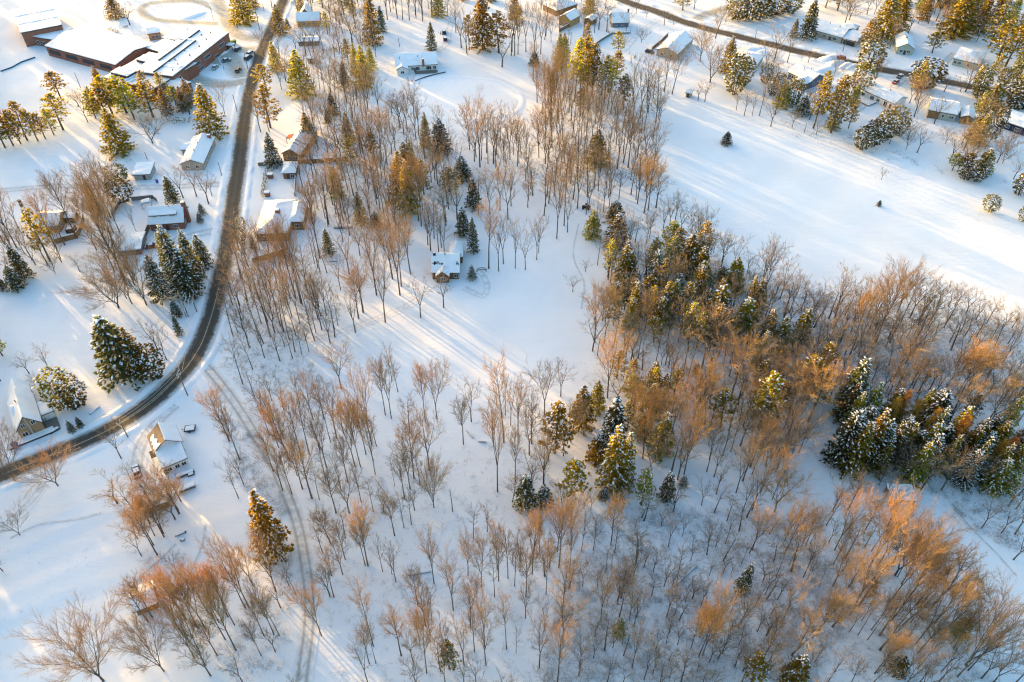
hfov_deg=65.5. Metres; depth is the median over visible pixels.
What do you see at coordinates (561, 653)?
bare tree
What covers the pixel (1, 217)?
bare tree
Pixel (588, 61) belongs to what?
pine tree
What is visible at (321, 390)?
bare tree
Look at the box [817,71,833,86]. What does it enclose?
pine tree
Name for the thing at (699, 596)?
undergrowth
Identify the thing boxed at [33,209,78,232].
brown house
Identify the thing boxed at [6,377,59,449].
yellow brick house
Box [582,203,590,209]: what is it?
utility buggy
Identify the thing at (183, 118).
hedge
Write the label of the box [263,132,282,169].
spruce tree
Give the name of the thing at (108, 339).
spruce tree
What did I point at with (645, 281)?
pine tree
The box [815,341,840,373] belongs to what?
pine tree
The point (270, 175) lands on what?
brick pier
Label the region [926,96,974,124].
two tone house
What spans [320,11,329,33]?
pine tree
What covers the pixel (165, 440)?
half bare roofed house
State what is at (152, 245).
parked car
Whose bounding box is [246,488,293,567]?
fir tree
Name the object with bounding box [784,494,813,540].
bare tree
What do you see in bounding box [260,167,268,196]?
hedge
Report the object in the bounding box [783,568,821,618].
bare tree
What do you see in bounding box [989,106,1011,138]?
cedar tree
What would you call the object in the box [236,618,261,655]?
bare tree
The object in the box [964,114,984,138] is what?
fir tree
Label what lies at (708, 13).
driveway
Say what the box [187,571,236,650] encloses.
bare tree
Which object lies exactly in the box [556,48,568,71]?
pine tree
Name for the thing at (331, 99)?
spruce tree
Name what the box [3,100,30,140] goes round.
pine tree
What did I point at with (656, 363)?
fir tree
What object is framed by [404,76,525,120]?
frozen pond
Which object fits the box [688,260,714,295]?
fir tree
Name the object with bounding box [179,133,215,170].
cross gabled house
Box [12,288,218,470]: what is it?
road marking
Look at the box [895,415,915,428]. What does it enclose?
fir tree
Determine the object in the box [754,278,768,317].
fir tree
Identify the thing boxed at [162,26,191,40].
school annexe
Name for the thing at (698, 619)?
bare tree
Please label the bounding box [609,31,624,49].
pine tree
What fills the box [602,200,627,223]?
fir tree
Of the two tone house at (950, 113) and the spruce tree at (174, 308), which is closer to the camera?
the spruce tree at (174, 308)
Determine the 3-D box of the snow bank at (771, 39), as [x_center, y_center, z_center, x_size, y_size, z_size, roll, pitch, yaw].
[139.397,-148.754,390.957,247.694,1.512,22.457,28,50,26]
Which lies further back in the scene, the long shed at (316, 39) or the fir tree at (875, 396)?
the long shed at (316, 39)
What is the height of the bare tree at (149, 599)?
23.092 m
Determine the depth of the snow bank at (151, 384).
243.01 m
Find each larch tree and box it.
[880,396,901,421]
[888,390,913,422]
[901,398,924,422]
[919,406,942,433]
[945,414,973,454]
[986,439,1009,468]
[989,435,1020,468]
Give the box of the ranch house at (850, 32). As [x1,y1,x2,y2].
[813,20,864,46]
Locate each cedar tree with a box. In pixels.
[31,365,75,411]
[50,372,88,410]
[101,163,127,182]
[101,177,134,204]
[131,342,164,380]
[234,227,244,244]
[235,216,245,229]
[724,52,753,94]
[726,0,754,20]
[733,56,756,85]
[735,0,764,20]
[749,0,777,19]
[759,62,774,82]
[767,76,778,95]
[770,0,793,14]
[771,72,788,100]
[777,0,804,13]
[787,76,805,107]
[816,94,832,114]
[850,62,878,94]
[853,125,876,150]
[855,39,888,70]
[864,118,887,146]
[873,109,904,140]
[887,105,912,127]
[895,115,910,136]
[908,68,926,88]
[910,56,948,88]
[958,164,976,180]
[970,163,989,182]
[971,63,996,98]
[973,67,995,88]
[973,90,994,121]
[982,193,1002,211]
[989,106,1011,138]
[995,66,1013,90]
[1003,77,1023,109]
[1012,54,1023,82]
[1012,173,1023,195]
[1014,91,1023,104]
[1018,206,1023,221]
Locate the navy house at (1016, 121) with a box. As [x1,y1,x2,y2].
[999,109,1023,135]
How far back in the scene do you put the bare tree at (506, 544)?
171.72 m
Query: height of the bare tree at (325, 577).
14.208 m
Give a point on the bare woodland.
(336, 74)
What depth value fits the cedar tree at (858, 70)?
343.51 m
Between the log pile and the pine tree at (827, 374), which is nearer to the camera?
the pine tree at (827, 374)
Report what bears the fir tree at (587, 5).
on the ground
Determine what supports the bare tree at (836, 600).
on the ground
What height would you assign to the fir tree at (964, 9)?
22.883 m
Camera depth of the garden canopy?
285.88 m
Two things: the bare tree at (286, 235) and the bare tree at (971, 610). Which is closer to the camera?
the bare tree at (971, 610)
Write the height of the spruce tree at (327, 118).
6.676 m
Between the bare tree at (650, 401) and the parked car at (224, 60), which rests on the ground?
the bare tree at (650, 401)
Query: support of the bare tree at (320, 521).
on the ground
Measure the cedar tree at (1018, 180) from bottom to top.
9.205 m
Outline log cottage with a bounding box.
[431,240,463,282]
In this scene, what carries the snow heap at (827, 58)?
on the snow bank at (749, 44)
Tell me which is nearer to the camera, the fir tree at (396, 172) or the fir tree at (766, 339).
the fir tree at (766, 339)
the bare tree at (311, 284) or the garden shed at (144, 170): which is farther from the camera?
the garden shed at (144, 170)
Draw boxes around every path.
[0,484,47,533]
[0,509,29,535]
[234,290,429,365]
[460,270,492,299]
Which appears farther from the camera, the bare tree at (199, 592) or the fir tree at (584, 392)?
the fir tree at (584, 392)
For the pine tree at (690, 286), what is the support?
on the ground
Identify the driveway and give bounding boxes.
[0,180,226,193]
[126,404,181,469]
[154,225,219,249]
[436,0,461,52]
[603,17,662,62]
[689,0,744,21]
[825,67,846,80]
[875,43,889,63]
[887,78,907,89]
[928,51,955,73]
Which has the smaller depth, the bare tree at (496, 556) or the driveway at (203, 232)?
the bare tree at (496, 556)
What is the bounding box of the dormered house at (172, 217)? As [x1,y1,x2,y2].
[146,200,190,230]
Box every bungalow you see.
[394,51,437,74]
[656,30,693,59]
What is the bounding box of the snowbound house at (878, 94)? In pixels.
[852,82,907,108]
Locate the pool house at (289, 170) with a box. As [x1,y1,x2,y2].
[281,161,297,178]
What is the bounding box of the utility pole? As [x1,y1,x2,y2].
[176,369,187,395]
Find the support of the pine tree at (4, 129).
on the ground
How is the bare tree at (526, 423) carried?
on the ground
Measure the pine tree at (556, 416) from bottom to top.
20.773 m
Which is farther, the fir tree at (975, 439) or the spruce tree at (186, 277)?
the spruce tree at (186, 277)
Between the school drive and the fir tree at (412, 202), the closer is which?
the fir tree at (412, 202)
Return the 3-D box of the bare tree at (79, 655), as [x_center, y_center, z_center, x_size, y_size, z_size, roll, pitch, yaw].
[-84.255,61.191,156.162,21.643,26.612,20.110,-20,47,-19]
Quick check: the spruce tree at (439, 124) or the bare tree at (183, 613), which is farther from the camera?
the spruce tree at (439, 124)
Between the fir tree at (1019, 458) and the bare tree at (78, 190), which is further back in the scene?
the bare tree at (78, 190)
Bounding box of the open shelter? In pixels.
[883,483,916,505]
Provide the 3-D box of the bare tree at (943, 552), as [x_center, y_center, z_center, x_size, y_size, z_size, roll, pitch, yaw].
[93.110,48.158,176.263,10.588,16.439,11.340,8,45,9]
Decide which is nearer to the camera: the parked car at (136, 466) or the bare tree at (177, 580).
the bare tree at (177, 580)
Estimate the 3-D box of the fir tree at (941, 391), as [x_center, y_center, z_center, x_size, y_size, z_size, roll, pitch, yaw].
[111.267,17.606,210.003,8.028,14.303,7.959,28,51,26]
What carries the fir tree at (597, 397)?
on the ground
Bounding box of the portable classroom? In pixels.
[146,24,160,40]
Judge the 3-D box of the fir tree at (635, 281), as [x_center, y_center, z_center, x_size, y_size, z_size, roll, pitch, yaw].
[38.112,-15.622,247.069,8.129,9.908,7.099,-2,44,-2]
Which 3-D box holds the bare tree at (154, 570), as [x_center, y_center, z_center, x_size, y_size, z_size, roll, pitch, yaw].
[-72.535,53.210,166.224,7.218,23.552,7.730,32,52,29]
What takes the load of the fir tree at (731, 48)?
on the ground
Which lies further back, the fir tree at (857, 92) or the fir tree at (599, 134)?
the fir tree at (857, 92)
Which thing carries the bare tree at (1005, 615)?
on the ground
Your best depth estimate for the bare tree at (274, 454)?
189.25 m
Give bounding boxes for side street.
[207,0,275,42]
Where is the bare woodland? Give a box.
[0,0,1023,681]
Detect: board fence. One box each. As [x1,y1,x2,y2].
[54,215,82,243]
[131,194,157,201]
[144,224,149,235]
[252,250,284,262]
[257,160,281,165]
[298,156,346,163]
[560,23,568,31]
[596,32,612,43]
[652,33,667,49]
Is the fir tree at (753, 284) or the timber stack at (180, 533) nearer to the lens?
the timber stack at (180, 533)
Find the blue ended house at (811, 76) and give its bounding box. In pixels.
[788,64,825,90]
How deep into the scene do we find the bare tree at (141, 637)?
155.78 m
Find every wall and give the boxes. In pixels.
[0,56,34,71]
[415,71,445,80]
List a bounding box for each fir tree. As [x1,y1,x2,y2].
[85,86,100,111]
[90,66,108,93]
[98,107,137,160]
[103,0,124,20]
[118,326,155,383]
[120,79,135,103]
[157,85,175,116]
[175,86,192,113]
[180,78,194,105]
[191,83,229,140]
[227,0,257,26]
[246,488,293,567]
[248,0,260,9]
[266,41,283,72]
[270,3,288,36]
[285,49,316,99]
[295,0,303,10]
[300,112,317,144]
[328,165,346,198]
[340,113,355,144]
[349,43,360,73]
[352,190,368,226]
[353,46,373,90]
[361,0,383,47]
[365,45,378,71]
[385,151,416,208]
[394,159,421,218]
[397,141,416,178]
[406,139,414,163]
[419,112,431,148]
[429,0,446,17]
[468,0,495,53]
[508,0,518,19]
[551,33,565,66]
[559,33,570,59]
[565,385,597,435]
[574,37,585,65]
[581,0,597,13]
[581,128,611,170]
[581,209,602,241]
[582,434,609,467]
[589,379,606,416]
[594,423,630,501]
[600,212,629,253]
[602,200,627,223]
[605,281,628,304]
[611,244,636,288]
[611,617,626,639]
[615,239,633,272]
[615,432,636,493]
[621,278,644,305]
[621,297,638,331]
[623,281,644,318]
[625,251,640,286]
[631,409,654,442]
[639,383,663,421]
[644,235,662,264]
[645,360,661,387]
[645,412,676,463]
[648,296,675,333]
[658,373,671,410]
[667,279,682,317]
[671,234,702,281]
[686,246,711,284]
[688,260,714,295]
[695,265,708,302]
[698,288,711,315]
[700,284,734,335]
[702,302,725,347]
[712,265,729,284]
[718,36,736,73]
[721,256,746,295]
[726,296,761,346]
[742,275,758,311]
[750,330,770,368]
[753,308,777,345]
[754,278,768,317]
[768,316,791,359]
[771,80,791,109]
[774,654,810,681]
[787,308,813,352]
[824,106,840,131]
[832,80,844,100]
[832,382,862,422]
[832,420,875,480]
[838,391,866,428]
[848,83,860,105]
[857,407,891,473]
[861,381,884,416]
[862,404,872,415]
[865,436,895,480]
[866,0,903,42]
[877,388,905,427]
[883,0,912,32]
[886,655,910,679]
[887,420,909,470]
[890,422,920,465]
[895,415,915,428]
[897,418,915,456]
[897,440,935,491]
[902,430,928,464]
[910,388,937,420]
[916,0,932,12]
[916,388,946,428]
[917,0,934,21]
[923,421,946,461]
[933,0,976,41]
[934,0,949,8]
[934,434,964,477]
[945,406,975,451]
[949,617,972,642]
[953,425,986,467]
[956,437,969,461]
[959,0,981,30]
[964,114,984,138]
[966,417,993,456]
[968,110,993,147]
[971,0,994,36]
[973,82,1005,113]
[973,147,996,176]
[976,457,1014,499]
[979,442,1016,487]
[985,420,1013,455]
[986,0,1003,22]
[996,396,1023,435]
[1008,0,1023,26]
[1010,74,1023,95]
[1012,50,1023,73]
[1012,443,1023,485]
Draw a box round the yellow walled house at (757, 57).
[735,49,764,68]
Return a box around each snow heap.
[182,11,205,18]
[741,46,761,51]
[756,49,768,54]
[815,66,832,72]
[817,55,836,61]
[825,60,844,67]
[838,62,853,68]
[845,63,859,69]
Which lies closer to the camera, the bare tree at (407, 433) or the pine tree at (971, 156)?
the bare tree at (407, 433)
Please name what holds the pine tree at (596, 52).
on the ground
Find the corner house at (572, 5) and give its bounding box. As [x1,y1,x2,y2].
[542,0,577,15]
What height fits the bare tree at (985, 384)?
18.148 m
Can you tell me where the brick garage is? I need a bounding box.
[117,231,146,255]
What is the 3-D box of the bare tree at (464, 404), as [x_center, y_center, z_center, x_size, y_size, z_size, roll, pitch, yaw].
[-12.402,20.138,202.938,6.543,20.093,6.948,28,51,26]
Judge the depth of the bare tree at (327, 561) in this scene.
169.01 m
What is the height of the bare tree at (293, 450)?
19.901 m
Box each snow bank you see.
[0,0,293,492]
[0,85,242,463]
[607,0,1015,99]
[634,0,1012,88]
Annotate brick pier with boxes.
[264,190,270,196]
[267,172,273,178]
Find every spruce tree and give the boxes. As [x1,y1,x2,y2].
[0,278,6,291]
[2,265,28,292]
[4,245,36,280]
[65,420,77,434]
[75,416,84,428]
[87,314,157,393]
[143,253,177,304]
[152,233,175,281]
[155,224,192,294]
[162,176,180,204]
[169,300,182,317]
[170,247,206,303]
[172,315,183,337]
[176,228,207,282]
[192,234,215,270]
[196,213,204,223]
[197,203,207,215]
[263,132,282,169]
[284,18,290,28]
[321,228,337,257]
[323,110,333,123]
[327,92,341,116]
[338,60,351,87]
[369,211,382,229]
[376,6,387,33]
[425,21,437,51]
[428,118,453,156]
[453,207,470,238]
[454,155,469,174]
[456,160,472,184]
[463,177,483,212]
[466,264,477,281]
[467,217,480,254]
[512,473,538,515]
[528,51,540,66]
[533,483,554,512]
[597,488,609,502]
[598,396,627,460]
[643,249,664,287]
[655,470,675,505]
[673,273,685,292]
[677,475,687,488]
[720,131,732,146]
[734,561,754,596]
[759,0,778,18]
[790,17,798,37]
[790,94,813,117]
[798,0,818,40]
[819,410,865,471]
[826,356,872,422]
[835,408,866,441]
[860,418,895,471]
[861,406,878,444]
[906,433,944,480]
[914,390,954,430]
[928,406,952,432]
[940,423,954,458]
[946,449,984,494]
[960,436,994,481]
[973,431,997,465]
[986,416,1002,436]
[1011,430,1023,444]
[1014,437,1023,463]
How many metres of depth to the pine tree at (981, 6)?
396.54 m
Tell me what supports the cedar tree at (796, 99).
on the ground
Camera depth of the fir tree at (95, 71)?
342.76 m
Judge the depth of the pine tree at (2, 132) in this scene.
312.63 m
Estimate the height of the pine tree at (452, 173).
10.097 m
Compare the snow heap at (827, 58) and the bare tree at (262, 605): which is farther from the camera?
the snow heap at (827, 58)
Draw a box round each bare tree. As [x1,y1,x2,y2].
[0,185,15,245]
[0,417,25,480]
[1,584,129,681]
[3,434,77,502]
[18,185,53,242]
[36,167,77,238]
[50,244,147,312]
[58,166,101,234]
[63,192,125,281]
[70,165,118,255]
[70,185,110,250]
[70,206,131,262]
[95,237,165,305]
[102,591,170,674]
[108,575,147,620]
[117,499,157,554]
[118,468,157,498]
[118,567,152,617]
[120,495,153,545]
[125,460,163,492]
[125,480,160,527]
[126,491,154,535]
[128,566,177,618]
[129,485,171,538]
[135,491,164,536]
[138,556,185,617]
[143,471,190,513]
[146,551,206,628]
[148,586,185,634]
[159,611,194,656]
[165,567,196,627]
[165,594,199,651]
[169,620,202,660]
[171,634,211,675]
[174,557,206,610]
[181,610,217,655]
[183,562,218,622]
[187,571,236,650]
[189,567,225,639]
[191,379,229,441]
[193,525,249,606]
[193,557,228,616]
[197,567,234,625]
[208,403,238,457]
[215,561,245,607]
[218,540,252,585]
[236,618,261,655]
[238,592,263,633]
[240,564,266,598]
[244,518,267,568]
[244,589,274,634]
[246,525,280,591]
[247,396,288,457]
[248,432,283,490]
[251,423,273,471]
[251,585,279,635]
[253,249,280,326]
[254,387,278,447]
[262,210,296,298]
[266,418,298,475]
[268,217,301,303]
[268,268,296,335]
[269,259,301,323]
[270,446,292,493]
[273,384,301,453]
[279,434,304,489]
[279,436,318,498]
[283,574,326,635]
[285,360,319,419]
[289,174,321,258]
[289,386,309,454]
[295,266,323,329]
[298,403,329,467]
[301,501,335,543]
[304,558,339,596]
[306,374,344,435]
[311,337,354,388]
[313,456,343,513]
[313,546,335,596]
[317,147,339,218]
[317,459,365,513]
[321,396,366,465]
[324,529,351,574]
[325,517,345,559]
[327,243,371,312]
[329,388,362,464]
[330,434,353,481]
[332,357,375,444]
[336,269,366,318]
[336,497,380,565]
[342,206,388,295]
[342,573,373,646]
[346,516,368,564]
[349,396,367,454]
[350,402,375,460]
[352,615,371,663]
[359,614,375,663]
[361,239,400,322]
[366,206,407,279]
[367,203,412,294]
[367,355,387,414]
[369,350,400,418]
[377,603,408,656]
[378,488,399,535]
[387,431,420,488]
[389,148,436,220]
[389,451,409,496]
[392,207,415,272]
[394,405,424,478]
[394,621,421,662]
[400,567,434,626]
[401,564,422,606]
[404,601,420,644]
[405,604,435,673]
[406,446,453,507]
[408,399,445,470]
[409,353,452,418]
[412,362,429,407]
[413,519,438,583]
[414,591,433,627]
[424,628,445,671]
[432,537,465,610]
[433,610,450,642]
[447,607,470,664]
[448,392,471,444]
[454,571,481,626]
[457,525,497,587]
[458,523,478,575]
[459,84,506,166]
[463,602,480,651]
[466,580,494,646]
[470,603,505,664]
[472,191,503,268]
[473,392,510,440]
[478,391,510,491]
[481,345,509,442]
[485,515,508,567]
[490,533,509,580]
[496,588,511,649]
[497,526,512,577]
[505,371,533,433]
[505,418,522,481]
[506,542,524,586]
[509,525,532,569]
[511,400,550,455]
[514,543,540,597]
[516,498,546,574]
[517,574,537,618]
[518,390,543,443]
[521,355,562,417]
[525,510,543,544]
[526,420,564,483]
[526,593,566,667]
[528,539,556,576]
[531,507,545,550]
[538,56,563,147]
[539,525,569,568]
[540,538,555,594]
[542,161,574,238]
[542,493,580,551]
[546,615,575,681]
[547,580,590,645]
[549,493,576,567]
[550,538,591,617]
[558,144,578,225]
[562,484,596,540]
[563,397,589,442]
[564,512,583,571]
[572,621,601,667]
[581,279,622,339]
[589,561,617,619]
[590,273,627,343]
[593,316,638,397]
[595,606,622,650]
[600,485,629,544]
[607,559,646,601]
[611,552,639,598]
[615,354,654,410]
[620,103,646,167]
[623,577,652,620]
[624,373,670,413]
[625,368,686,442]
[626,611,655,667]
[628,402,658,458]
[635,147,669,212]
[651,422,691,470]
[657,384,689,431]
[657,568,684,616]
[662,346,689,398]
[662,378,703,430]
[668,366,704,417]
[672,423,704,478]
[677,390,713,474]
[682,361,724,417]
[685,598,720,648]
[687,349,734,420]
[687,378,718,424]
[692,288,736,350]
[692,601,727,637]
[693,585,733,656]
[697,596,743,655]
[700,407,729,458]
[707,324,771,390]
[710,566,739,621]
[728,440,769,492]
[735,420,783,466]
[735,592,763,627]
[736,400,767,445]
[738,429,768,481]
[741,364,783,406]
[746,335,778,376]
[747,444,789,510]
[750,496,783,549]
[751,425,776,474]
[754,464,826,511]
[755,375,837,457]
[756,617,798,656]
[758,413,784,457]
[760,442,784,494]
[765,354,794,400]
[768,348,813,394]
[771,423,805,471]
[771,442,806,499]
[777,490,818,552]
[778,526,822,573]
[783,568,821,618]
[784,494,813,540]
[785,621,828,660]
[786,365,830,411]
[787,352,855,421]
[794,598,830,644]
[800,503,831,548]
[803,524,836,577]
[805,496,835,545]
[812,585,848,638]
[814,580,866,634]
[826,536,862,585]
[831,593,865,627]
[833,516,869,563]
[834,482,883,550]
[834,544,877,609]
[840,512,876,558]
[844,465,877,509]
[849,572,885,614]
[851,529,913,606]
[852,279,885,341]
[857,548,903,606]
[858,588,888,634]
[859,475,973,575]
[864,490,887,532]
[865,254,943,319]
[867,476,921,570]
[867,596,901,639]
[871,585,907,629]
[873,613,923,650]
[874,631,911,673]
[877,626,923,673]
[878,498,925,563]
[878,586,915,635]
[889,504,963,602]
[891,320,936,364]
[892,548,948,619]
[893,571,940,633]
[897,528,926,576]
[902,588,949,625]
[903,634,940,674]
[904,602,934,643]
[905,535,968,593]
[909,345,954,393]
[911,577,949,620]
[915,557,984,643]
[917,607,964,652]
[918,554,965,602]
[919,624,955,666]
[920,530,967,577]
[921,439,962,488]
[921,565,952,604]
[929,367,980,408]
[931,574,985,638]
[932,536,988,607]
[935,570,975,623]
[940,442,985,489]
[941,574,998,634]
[941,629,988,671]
[945,345,982,387]
[948,599,989,648]
[951,541,980,582]
[951,595,989,642]
[954,339,1004,397]
[956,331,1022,388]
[961,559,1004,610]
[963,372,1000,411]
[965,566,1023,672]
[967,608,1023,670]
[973,600,1003,631]
[990,370,1023,418]
[1000,627,1023,671]
[1010,486,1023,534]
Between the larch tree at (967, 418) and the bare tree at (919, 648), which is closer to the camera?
the bare tree at (919, 648)
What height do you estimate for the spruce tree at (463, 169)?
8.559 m
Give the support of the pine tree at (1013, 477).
on the ground
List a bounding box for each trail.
[10,512,100,538]
[106,543,176,625]
[187,525,206,577]
[572,224,584,308]
[957,513,1016,575]
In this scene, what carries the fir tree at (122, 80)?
on the ground
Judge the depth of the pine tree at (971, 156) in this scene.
299.04 m
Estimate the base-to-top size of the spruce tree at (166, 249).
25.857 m
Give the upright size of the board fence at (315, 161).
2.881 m
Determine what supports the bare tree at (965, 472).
on the ground
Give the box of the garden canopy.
[140,198,151,207]
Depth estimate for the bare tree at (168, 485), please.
186.21 m
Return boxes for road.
[0,0,289,484]
[614,0,1020,98]
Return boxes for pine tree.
[0,111,17,145]
[0,118,10,147]
[0,339,5,355]
[2,109,25,143]
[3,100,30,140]
[20,110,43,140]
[20,206,53,257]
[28,112,47,138]
[35,92,70,129]
[40,71,69,98]
[40,108,59,134]
[80,90,100,118]
[86,86,115,116]
[88,74,117,113]
[104,75,139,113]
[112,81,138,118]
[131,80,163,116]
[134,70,148,82]
[152,72,167,89]
[164,85,176,103]
[250,64,272,91]
[251,84,282,127]
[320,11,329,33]
[329,0,347,14]
[339,38,351,63]
[342,137,359,165]
[347,3,356,19]
[362,132,380,157]
[411,159,431,193]
[435,167,462,191]
[436,639,461,669]
[462,14,473,44]
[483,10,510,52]
[513,6,524,31]
[537,400,576,453]
[555,457,591,498]
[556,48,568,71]
[566,37,587,99]
[574,88,587,115]
[575,35,597,87]
[578,38,599,90]
[581,22,593,41]
[583,42,602,85]
[595,55,615,101]
[602,238,619,278]
[602,296,624,323]
[605,59,622,90]
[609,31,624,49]
[609,349,628,377]
[611,50,626,70]
[615,73,633,109]
[621,373,647,404]
[623,358,639,392]
[623,399,636,429]
[632,468,656,505]
[640,274,660,305]
[644,297,662,331]
[645,315,663,342]
[646,367,662,390]
[648,285,661,309]
[655,258,670,291]
[660,220,682,249]
[660,281,677,305]
[663,236,682,264]
[667,228,686,252]
[670,367,686,393]
[672,0,692,10]
[674,281,701,314]
[677,302,704,338]
[691,312,710,346]
[696,221,714,257]
[708,388,738,421]
[712,278,728,296]
[741,370,786,429]
[743,650,772,681]
[750,359,773,384]
[768,379,793,414]
[792,354,827,383]
[802,371,823,399]
[810,76,833,128]
[811,367,835,404]
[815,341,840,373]
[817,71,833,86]
[823,74,853,132]
[833,0,846,10]
[844,104,859,128]
[854,18,879,49]
[914,60,932,83]
[925,31,947,52]
[948,153,963,170]
[953,152,977,172]
[962,395,984,418]
[975,0,986,15]
[981,4,1011,46]
[987,16,1022,61]
[990,55,1006,80]
[996,471,1022,498]
[1000,0,1015,23]
[1001,25,1023,66]
[1001,79,1009,97]
[1004,8,1016,26]
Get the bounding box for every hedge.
[167,116,198,123]
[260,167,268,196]
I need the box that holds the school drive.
[135,0,218,25]
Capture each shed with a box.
[129,580,157,615]
[132,161,155,179]
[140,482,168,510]
[297,36,319,45]
[306,53,315,62]
[584,13,597,24]
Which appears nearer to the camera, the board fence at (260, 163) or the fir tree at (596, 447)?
the fir tree at (596, 447)
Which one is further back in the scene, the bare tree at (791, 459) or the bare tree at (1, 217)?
the bare tree at (1, 217)
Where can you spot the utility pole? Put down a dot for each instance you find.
(182, 382)
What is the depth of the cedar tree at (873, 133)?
312.52 m
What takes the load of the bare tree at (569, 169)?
on the ground
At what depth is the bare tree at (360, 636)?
158.84 m
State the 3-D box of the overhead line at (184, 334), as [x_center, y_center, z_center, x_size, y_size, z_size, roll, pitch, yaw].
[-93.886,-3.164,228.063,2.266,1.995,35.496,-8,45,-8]
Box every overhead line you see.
[117,371,179,419]
[173,292,193,371]
[742,12,843,38]
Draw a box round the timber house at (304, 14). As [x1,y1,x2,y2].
[296,2,320,26]
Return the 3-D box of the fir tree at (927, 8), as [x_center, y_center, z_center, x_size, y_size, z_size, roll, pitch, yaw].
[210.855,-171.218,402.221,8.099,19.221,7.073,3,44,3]
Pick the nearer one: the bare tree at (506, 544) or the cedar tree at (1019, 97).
the bare tree at (506, 544)
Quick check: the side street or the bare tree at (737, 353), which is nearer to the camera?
the bare tree at (737, 353)
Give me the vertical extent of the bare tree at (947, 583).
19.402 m
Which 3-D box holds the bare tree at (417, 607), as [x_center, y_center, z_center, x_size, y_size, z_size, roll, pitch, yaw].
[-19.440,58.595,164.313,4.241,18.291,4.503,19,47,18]
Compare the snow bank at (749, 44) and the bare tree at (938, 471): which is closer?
the bare tree at (938, 471)
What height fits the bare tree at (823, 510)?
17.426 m
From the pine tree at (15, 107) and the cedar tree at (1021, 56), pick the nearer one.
the pine tree at (15, 107)
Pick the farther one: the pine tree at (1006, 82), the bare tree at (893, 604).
the pine tree at (1006, 82)
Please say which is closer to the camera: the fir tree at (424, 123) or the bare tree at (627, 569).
the bare tree at (627, 569)
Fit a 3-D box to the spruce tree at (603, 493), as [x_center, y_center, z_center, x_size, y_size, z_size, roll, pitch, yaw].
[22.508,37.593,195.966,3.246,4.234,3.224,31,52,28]
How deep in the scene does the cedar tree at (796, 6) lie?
409.74 m
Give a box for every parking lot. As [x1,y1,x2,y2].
[190,73,244,88]
[212,44,256,64]
[218,53,260,80]
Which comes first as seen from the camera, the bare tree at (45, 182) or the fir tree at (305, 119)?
the bare tree at (45, 182)
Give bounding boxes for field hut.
[685,88,693,97]
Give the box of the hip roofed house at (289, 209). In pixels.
[255,199,308,241]
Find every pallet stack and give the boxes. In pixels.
[184,483,189,490]
[188,481,195,488]
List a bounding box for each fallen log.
[376,478,393,502]
[410,570,430,575]
[675,565,696,586]
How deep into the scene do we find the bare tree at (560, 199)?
260.66 m
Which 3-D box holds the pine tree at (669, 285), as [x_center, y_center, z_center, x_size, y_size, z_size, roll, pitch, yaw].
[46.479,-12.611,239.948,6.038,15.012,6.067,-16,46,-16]
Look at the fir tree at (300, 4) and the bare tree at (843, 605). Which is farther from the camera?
the fir tree at (300, 4)
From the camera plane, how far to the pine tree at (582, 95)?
330.50 m
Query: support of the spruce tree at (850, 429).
on the ground
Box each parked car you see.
[131,463,141,477]
[145,242,155,248]
[211,64,218,69]
[221,57,231,62]
[235,67,240,72]
[243,54,252,59]
[246,50,255,54]
[645,48,654,53]
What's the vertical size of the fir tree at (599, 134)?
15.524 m
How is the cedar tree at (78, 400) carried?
on the ground
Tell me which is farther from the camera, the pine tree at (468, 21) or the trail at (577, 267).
the pine tree at (468, 21)
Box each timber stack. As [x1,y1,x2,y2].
[49,426,60,433]
[175,531,185,536]
[176,468,194,478]
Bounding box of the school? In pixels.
[12,3,234,100]
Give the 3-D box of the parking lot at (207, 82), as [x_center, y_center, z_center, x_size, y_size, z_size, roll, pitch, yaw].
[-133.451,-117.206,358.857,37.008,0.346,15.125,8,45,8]
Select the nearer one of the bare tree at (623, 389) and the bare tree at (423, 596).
the bare tree at (423, 596)
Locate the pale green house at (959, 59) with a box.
[952,47,986,69]
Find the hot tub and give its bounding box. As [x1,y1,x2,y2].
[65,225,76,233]
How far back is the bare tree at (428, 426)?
191.59 m
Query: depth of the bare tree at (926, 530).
168.89 m
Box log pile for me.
[334,224,351,228]
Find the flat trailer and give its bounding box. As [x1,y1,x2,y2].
[181,424,195,432]
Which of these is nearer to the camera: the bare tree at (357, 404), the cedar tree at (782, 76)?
the bare tree at (357, 404)
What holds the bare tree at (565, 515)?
on the ground
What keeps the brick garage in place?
on the ground
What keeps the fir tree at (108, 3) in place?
on the ground
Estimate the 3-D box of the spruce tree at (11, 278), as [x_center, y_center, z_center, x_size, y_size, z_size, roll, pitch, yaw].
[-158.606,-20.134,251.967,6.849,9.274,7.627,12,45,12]
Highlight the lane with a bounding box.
[198,362,319,681]
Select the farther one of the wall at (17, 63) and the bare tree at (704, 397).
the wall at (17, 63)
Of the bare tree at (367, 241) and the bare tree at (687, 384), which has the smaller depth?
the bare tree at (687, 384)
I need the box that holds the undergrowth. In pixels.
[3,0,1023,681]
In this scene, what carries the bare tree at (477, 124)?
on the ground
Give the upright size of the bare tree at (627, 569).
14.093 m
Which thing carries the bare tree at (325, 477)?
on the ground
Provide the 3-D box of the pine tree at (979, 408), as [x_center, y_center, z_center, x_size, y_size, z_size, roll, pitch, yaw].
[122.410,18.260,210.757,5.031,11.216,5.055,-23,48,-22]
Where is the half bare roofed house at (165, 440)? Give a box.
[147,422,188,473]
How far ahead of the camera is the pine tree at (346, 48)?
365.97 m
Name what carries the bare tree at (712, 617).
on the ground
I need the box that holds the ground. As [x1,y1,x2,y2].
[0,0,1023,681]
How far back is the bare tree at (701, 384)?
207.12 m
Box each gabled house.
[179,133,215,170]
[281,126,317,160]
[559,8,579,27]
[608,8,630,32]
[893,31,914,54]

